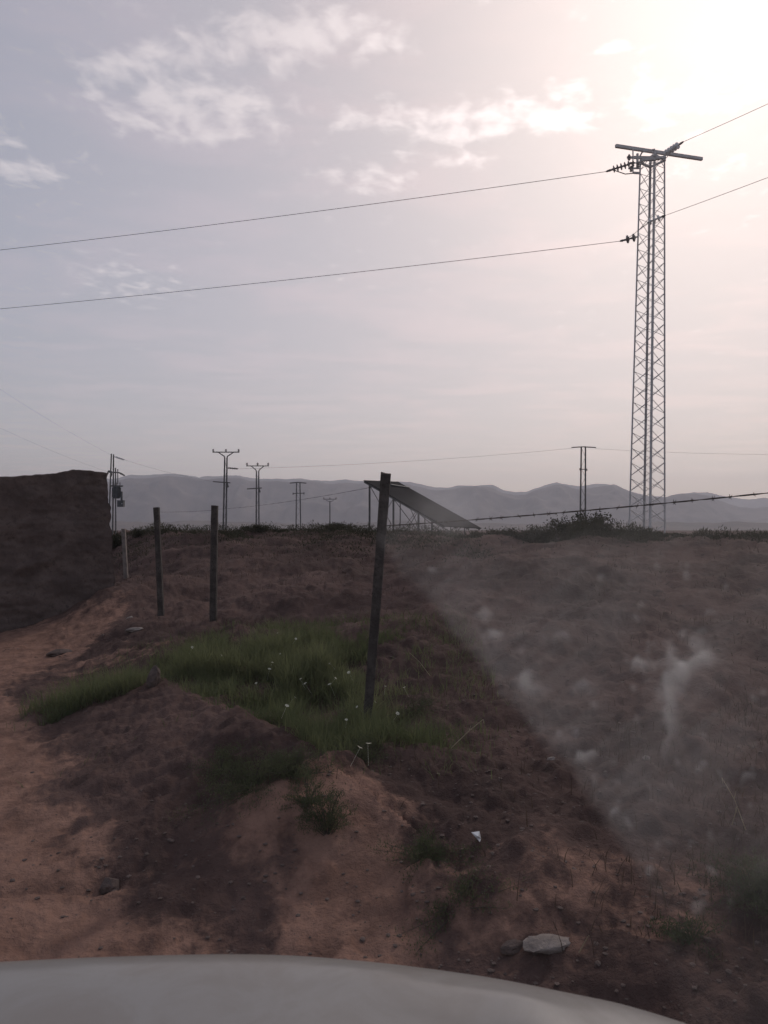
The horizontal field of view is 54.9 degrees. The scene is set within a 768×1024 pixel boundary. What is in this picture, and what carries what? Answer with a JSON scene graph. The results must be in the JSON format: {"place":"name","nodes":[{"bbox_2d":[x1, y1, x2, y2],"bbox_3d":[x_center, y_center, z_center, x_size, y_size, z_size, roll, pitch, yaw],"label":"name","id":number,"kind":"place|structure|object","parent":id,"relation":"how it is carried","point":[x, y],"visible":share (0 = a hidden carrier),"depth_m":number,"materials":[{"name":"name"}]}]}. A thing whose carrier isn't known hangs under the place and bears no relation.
{"place":"outdoors","nodes":[
{"label":"outdoors","id":0,"kind":"place"},
{"bbox_2d":[0,599,533,787],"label":"grass","id":1,"kind":"structure","parent":0,"point":[289,668],"depth_m":6.54,"materials":[{"name":"green plant"}]},
{"bbox_2d":[0,529,767,1023],"bbox_3d":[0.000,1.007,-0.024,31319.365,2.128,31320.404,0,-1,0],"label":"ground","id":2,"kind":"structure","parent":0,"point":[102,799],"depth_m":4.21,"materials":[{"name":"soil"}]},
{"bbox_2d":[0,469,115,631],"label":"mud wall","id":3,"kind":"structure","parent":2,"relation":"on","point":[56,554],"depth_m":12.11,"materials":[{"name":"soil"}]},
{"bbox_2d":[46,649,72,656],"bbox_3d":[-4.268,1.837,9.704,0.329,0.096,0.202,-5,8,-40],"label":"stone","id":4,"kind":"object","parent":2,"relation":"on","point":[55,652],"visible":0.94,"depth_m":9.62,"materials":[{"name":"grey stone"}]},
{"bbox_2d":[99,877,118,893],"bbox_3d":[-1.268,1.726,3.410,0.091,0.086,0.096,-4,6,-23],"label":"stone","id":5,"kind":"object","parent":2,"relation":"on","point":[108,884],"visible":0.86,"depth_m":3.38,"materials":[{"name":"grey stone"}]},
{"bbox_2d":[107,454,124,534],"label":"transformer pylon","id":6,"kind":"object","parent":2,"relation":"on","point":[117,492],"visible":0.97,"depth_m":99.82,"materials":[{"name":"metal"}]},
{"bbox_2d":[112,530,127,548],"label":"shrub","id":7,"kind":"object","parent":2,"relation":"on","point":[116,541],"visible":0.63,"depth_m":19.90,"materials":[{"name":"green plant"}]},
{"bbox_2d":[121,528,128,578],"bbox_3d":[-5.422,0.942,15.480,0.154,1.201,0.092,0,-1,0],"label":"fence post","id":8,"kind":"object","parent":2,"relation":"on","point":[124,554],"visible":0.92,"depth_m":15.45,"materials":[{"name":"wood"}]},
{"bbox_2d":[125,627,142,631],"bbox_3d":[-3.376,1.593,9.995,0.244,0.069,0.129,0,-1,-5],"label":"stone","id":9,"kind":"object","parent":2,"relation":"on","point":[133,629],"visible":0.94,"depth_m":9.95,"materials":[{"name":"stone"}]},
{"bbox_2d":[120,526,150,537],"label":"shrub","id":10,"kind":"object","parent":2,"relation":"on","point":[136,533],"visible":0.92,"depth_m":19.93,"materials":[{"name":"green plant"}]},
{"bbox_2d":[146,665,159,687],"bbox_3d":[-2.024,1.460,6.481,0.117,0.227,0.120,0,-1,-6],"label":"stone","id":11,"kind":"object","parent":2,"relation":"on","point":[153,679],"visible":0.91,"depth_m":6.45,"materials":[{"name":"grey stone"}]},
{"bbox_2d":[153,507,164,615],"bbox_3d":[-3.282,0.899,10.801,0.106,1.947,0.324,1,-2,-43],"label":"fence post","id":12,"kind":"object","parent":2,"relation":"on","point":[158,562],"visible":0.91,"depth_m":10.79,"materials":[{"name":"wood"}]},
{"bbox_2d":[209,505,217,620],"bbox_3d":[-2.368,0.871,10.278,0.104,1.935,0.101,0,-1,0],"label":"fence post","id":13,"kind":"object","parent":2,"relation":"on","point":[213,568],"visible":0.9,"depth_m":10.25,"materials":[{"name":"wood"}]},
{"bbox_2d":[212,449,239,529],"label":"twin pole pylon","id":14,"kind":"object","parent":2,"relation":"on","point":[226,482],"visible":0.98,"depth_m":100.03,"materials":[{"name":"metal"}]},
{"bbox_2d":[246,448,570,468],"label":"power line","id":15,"kind":"object","parent":14,"relation":"attached to","point":[405,461],"visible":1,"depth_m":99.98,"materials":[{"name":"metal"}]},
{"bbox_2d":[188,739,267,787],"bbox_3d":[-0.894,1.444,4.297,0.505,0.202,0.440,-1,-2,29],"label":"weed clump","id":16,"kind":"object","parent":2,"relation":"on","point":[223,755],"visible":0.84,"depth_m":4.29,"materials":[{"name":"green plant"}]},
{"bbox_2d":[157,743,334,830],"bbox_3d":[-0.739,1.406,3.830,0.800,0.405,0.750,1,-2,-32],"label":"weed clump","id":17,"kind":"object","parent":2,"relation":"on","point":[242,783],"visible":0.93,"depth_m":3.81,"materials":[{"name":"green plant"}]},
{"bbox_2d":[230,523,279,531],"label":"shrub","id":18,"kind":"object","parent":2,"relation":"on","point":[259,528],"visible":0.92,"depth_m":19.47,"materials":[{"name":"green plant"}]},
{"bbox_2d":[246,463,269,525],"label":"twin pole pylon","id":19,"kind":"object","parent":2,"relation":"on","point":[259,491],"visible":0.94,"depth_m":118.01,"materials":[{"name":"metal"}]},
{"bbox_2d":[270,528,294,532],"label":"shrub","id":20,"kind":"object","parent":2,"relation":"on","point":[280,530],"visible":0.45,"depth_m":19.89,"materials":[{"name":"green plant"}]},
{"bbox_2d":[247,741,341,791],"bbox_3d":[-0.455,1.298,3.855,0.478,0.206,0.421,1,-2,-33],"label":"weed clump","id":21,"kind":"object","parent":2,"relation":"on","point":[293,764],"visible":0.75,"depth_m":3.85,"materials":[{"name":"green plant"}]},
{"bbox_2d":[290,482,305,527],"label":"twin pole pylon","id":22,"kind":"object","parent":2,"relation":"on","point":[296,493],"visible":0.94,"depth_m":154.96,"materials":[{"name":"metal"}]},
{"bbox_2d":[273,766,330,829],"bbox_3d":[-0.385,1.368,3.576,0.290,0.271,0.278,0,-1,0],"label":"weed clump","id":23,"kind":"object","parent":2,"relation":"on","point":[304,802],"visible":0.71,"depth_m":3.58,"materials":[{"name":"green plant"}]},
{"bbox_2d":[294,780,358,835],"bbox_3d":[-0.270,1.396,3.466,0.298,0.254,0.190,0,-1,9],"label":"weed clump","id":24,"kind":"object","parent":2,"relation":"on","point":[331,816],"visible":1,"depth_m":3.45,"materials":[{"name":"green plant"}]},
{"bbox_2d":[323,498,335,522],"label":"single pole pylon","id":25,"kind":"object","parent":2,"relation":"on","point":[329,506],"visible":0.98,"depth_m":230.04,"materials":[{"name":"metal"}]},
{"bbox_2d":[322,521,356,529],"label":"shrub","id":26,"kind":"object","parent":2,"relation":"on","point":[343,527],"visible":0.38,"depth_m":19.09,"materials":[{"name":"green plant"}]},
{"bbox_2d":[0,954,685,1023],"bbox_3d":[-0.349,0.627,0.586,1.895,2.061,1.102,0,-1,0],"label":"car","id":27,"kind":"object","parent":2,"relation":"on","point":[224,989],"visible":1,"depth_m":0.93,"materials":[{"name":"paint"}]},
{"bbox_2d":[323,731,393,764],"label":"weed clump","id":28,"kind":"object","parent":2,"relation":"on","point":[359,752],"visible":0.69,"depth_m":4.26,"materials":[{"name":"green plant"}]},
{"bbox_2d":[364,472,390,721],"bbox_3d":[-0.060,0.736,5.382,0.288,2.069,0.097,1,-2,-40],"label":"fence post","id":29,"kind":"object","parent":2,"relation":"on","point":[384,493],"visible":0.84,"depth_m":5.36,"materials":[{"name":"wood"}]},
{"bbox_2d":[214,484,385,509],"bbox_3d":[-1.169,-0.113,7.830,0.003,0.061,5.397,1,-2,-26],"label":"barbed wire","id":30,"kind":"object","parent":29,"relation":"attached to","point":[307,498],"visible":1,"depth_m":6.88,"materials":[{"name":"grey metal"}]},
{"bbox_2d":[2,537,767,1023],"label":"loose stones","id":31,"kind":"object","parent":2,"relation":"on","point":[598,963],"visible":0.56,"depth_m":3.29,"materials":[{"name":"brown stone"}]},
{"bbox_2d":[385,689,454,722],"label":"weed clump","id":32,"kind":"object","parent":2,"relation":"on","point":[418,706],"visible":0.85,"depth_m":5.70,"materials":[{"name":"green plant"}]},
{"bbox_2d":[364,480,480,533],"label":"solar panel","id":33,"kind":"object","parent":2,"relation":"on","point":[418,504],"visible":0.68,"depth_m":58.77,"materials":[{"name":"grey glass"}]},
{"bbox_2d":[366,822,488,885],"bbox_3d":[0.188,1.457,3.189,0.547,0.168,0.397,-1,-2,34],"label":"weed clump","id":34,"kind":"object","parent":2,"relation":"on","point":[427,848],"visible":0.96,"depth_m":3.17,"materials":[{"name":"green plant"}]},
{"bbox_2d":[112,516,767,578],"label":"brushwood","id":35,"kind":"object","parent":2,"relation":"on","point":[632,537],"visible":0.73,"depth_m":15.74,"materials":[{"name":"green plant"}]},
{"bbox_2d":[387,860,533,961],"bbox_3d":[0.293,1.508,2.849,0.570,0.239,0.331,0,-1,-13],"label":"weed clump","id":36,"kind":"object","parent":2,"relation":"on","point":[462,886],"visible":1,"depth_m":2.84,"materials":[{"name":"green plant"}]},
{"bbox_2d":[451,719,483,747],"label":"dry stalk","id":37,"kind":"object","parent":2,"relation":"on","point":[467,732],"visible":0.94,"depth_m":4.42,"materials":[{"name":"plant"}]},
{"bbox_2d":[455,530,486,537],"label":"shrub","id":38,"kind":"object","parent":2,"relation":"on","point":[473,534],"visible":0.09,"depth_m":16.94,"materials":[{"name":"green plant"}]},
{"bbox_2d":[471,831,480,841],"bbox_3d":[0.412,1.431,3.255,0.050,0.041,0.024,1,-2,-24],"label":"plastic scrap","id":39,"kind":"object","parent":2,"relation":"on","point":[477,835],"visible":1,"depth_m":3.25,"materials":[{"name":"white plastic"}]},
{"bbox_2d":[470,527,499,536],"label":"shrub","id":40,"kind":"object","parent":2,"relation":"on","point":[487,533],"visible":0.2,"depth_m":16.48,"materials":[{"name":"green plant"}]},
{"bbox_2d":[486,525,517,535],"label":"shrub","id":41,"kind":"object","parent":2,"relation":"on","point":[504,531],"visible":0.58,"depth_m":15.93,"materials":[{"name":"green plant"}]},
{"bbox_2d":[500,939,522,954],"bbox_3d":[0.461,1.552,2.638,0.096,0.041,0.056,-4,6,-17],"label":"stone","id":42,"kind":"object","parent":2,"relation":"on","point":[511,947],"visible":0.95,"depth_m":2.62,"materials":[{"name":"grey stone"}]},
{"bbox_2d":[505,530,545,540],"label":"shrub","id":43,"kind":"object","parent":2,"relation":"on","point":[523,534],"visible":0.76,"depth_m":15.43,"materials":[{"name":"green plant"}]},
{"bbox_2d":[527,524,539,542],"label":"shrub","id":44,"kind":"object","parent":2,"relation":"on","point":[532,533],"visible":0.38,"depth_m":15.55,"materials":[{"name":"green plant"}]},
{"bbox_2d":[526,525,558,542],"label":"shrub","id":45,"kind":"object","parent":2,"relation":"on","point":[548,534],"visible":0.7,"depth_m":15.43,"materials":[{"name":"green plant"}]},
{"bbox_2d":[523,934,570,954],"bbox_3d":[0.572,1.518,2.598,0.168,0.040,0.095,-5,4,7],"label":"stone","id":46,"kind":"object","parent":2,"relation":"on","point":[548,944],"visible":0.99,"depth_m":2.58,"materials":[{"name":"stone"}]},
{"bbox_2d":[543,514,585,537],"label":"shrub","id":47,"kind":"object","parent":2,"relation":"on","point":[559,527],"visible":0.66,"depth_m":15.90,"materials":[{"name":"green plant"}]},
{"bbox_2d":[571,446,595,515],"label":"twin pole pylon","id":48,"kind":"object","parent":2,"relation":"on","point":[581,469],"visible":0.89,"depth_m":100.06,"materials":[{"name":"metal"}]},
{"bbox_2d":[608,449,767,454],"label":"power line","id":49,"kind":"object","parent":48,"relation":"attached to","point":[704,453],"visible":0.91,"depth_m":98.65,"materials":[{"name":"metal"}]},
{"bbox_2d":[564,511,622,535],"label":"shrub","id":50,"kind":"object","parent":2,"relation":"on","point":[599,516],"visible":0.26,"depth_m":16.44,"materials":[{"name":"green plant"}]},
{"bbox_2d":[601,526,629,536],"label":"shrub","id":51,"kind":"object","parent":2,"relation":"on","point":[620,528],"visible":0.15,"depth_m":15.65,"materials":[{"name":"green plant"}]},
{"bbox_2d":[606,141,702,533],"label":"lattice tower","id":52,"kind":"structure","parent":2,"relation":"on","point":[654,157],"depth_m":36.10,"materials":[{"name":"metal"}]},
{"bbox_2d":[2,171,605,249],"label":"power line","id":53,"kind":"object","parent":52,"relation":"attached to","point":[314,211],"visible":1,"depth_m":40.35,"materials":[{"name":"metal"}]},
{"bbox_2d":[2,241,619,308],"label":"power line","id":54,"kind":"object","parent":52,"relation":"attached to","point":[320,276],"visible":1,"depth_m":40.27,"materials":[{"name":"metal"}]},
{"bbox_2d":[667,177,767,214],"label":"power line","id":55,"kind":"object","parent":52,"relation":"attached to","point":[716,196],"visible":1,"depth_m":32.77,"materials":[{"name":"metal"}]},
{"bbox_2d":[684,104,766,141],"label":"power line","id":56,"kind":"object","parent":52,"relation":"attached to","point":[727,122],"visible":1,"depth_m":32.72,"materials":[{"name":"metal"}]},
{"bbox_2d":[659,532,693,537],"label":"shrub","id":57,"kind":"object","parent":2,"relation":"on","point":[681,533],"visible":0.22,"depth_m":14.85,"materials":[{"name":"green plant"}]},
{"bbox_2d":[643,909,731,967],"bbox_3d":[1.044,1.427,2.513,0.312,0.094,0.238,-1,-1,22],"label":"weed clump","id":58,"kind":"object","parent":2,"relation":"on","point":[682,936],"visible":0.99,"depth_m":2.53,"materials":[{"name":"green plant"}]},
{"bbox_2d":[674,843,767,919],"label":"weed clump","id":59,"kind":"object","parent":2,"relation":"on","point":[758,893],"visible":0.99,"depth_m":2.68,"materials":[{"name":"green plant"}]},
{"bbox_2d":[722,778,745,829],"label":"dry stalk","id":60,"kind":"object","parent":2,"relation":"on","point":[735,802],"visible":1,"depth_m":3.33,"materials":[{"name":"plant"}]},
{"bbox_3d":[2.592,0.701,3.280,0.111,1.768,0.087,0,-1,0],"label":"fence post","id":61,"kind":"object","parent":2,"relation":"on","visible":0},
{"bbox_2d":[382,492,767,527],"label":"barbed wire","id":62,"kind":"object","parent":61,"relation":"attached to","point":[599,509],"visible":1,"depth_m":4.39,"materials":[{"name":"grey metal"}]},
{"bbox_2d":[0,0,767,498],"label":"sky","id":63,"kind":"structure","parent":0,"point":[119,118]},
{"bbox_2d":[107,476,767,524],"bbox_3d":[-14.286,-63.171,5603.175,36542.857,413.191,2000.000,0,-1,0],"label":"mountains","id":64,"kind":"structure","parent":0,"point":[174,498],"depth_m":5163.82,"materials":[{"name":"grey stone"}]},
{"bbox_2d":[107,474,767,507],"bbox_3d":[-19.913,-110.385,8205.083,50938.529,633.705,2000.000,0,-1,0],"label":"mountains","id":65,"kind":"structure","parent":0,"point":[753,503],"depth_m":8174.41,"materials":[{"name":"grey stone"}]},
{"bbox_2d":[110,520,767,529],"bbox_3d":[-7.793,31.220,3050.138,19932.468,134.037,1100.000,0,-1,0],"label":"foothills","id":66,"kind":"structure","parent":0,"point":[732,525],"depth_m":2822.37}
]}

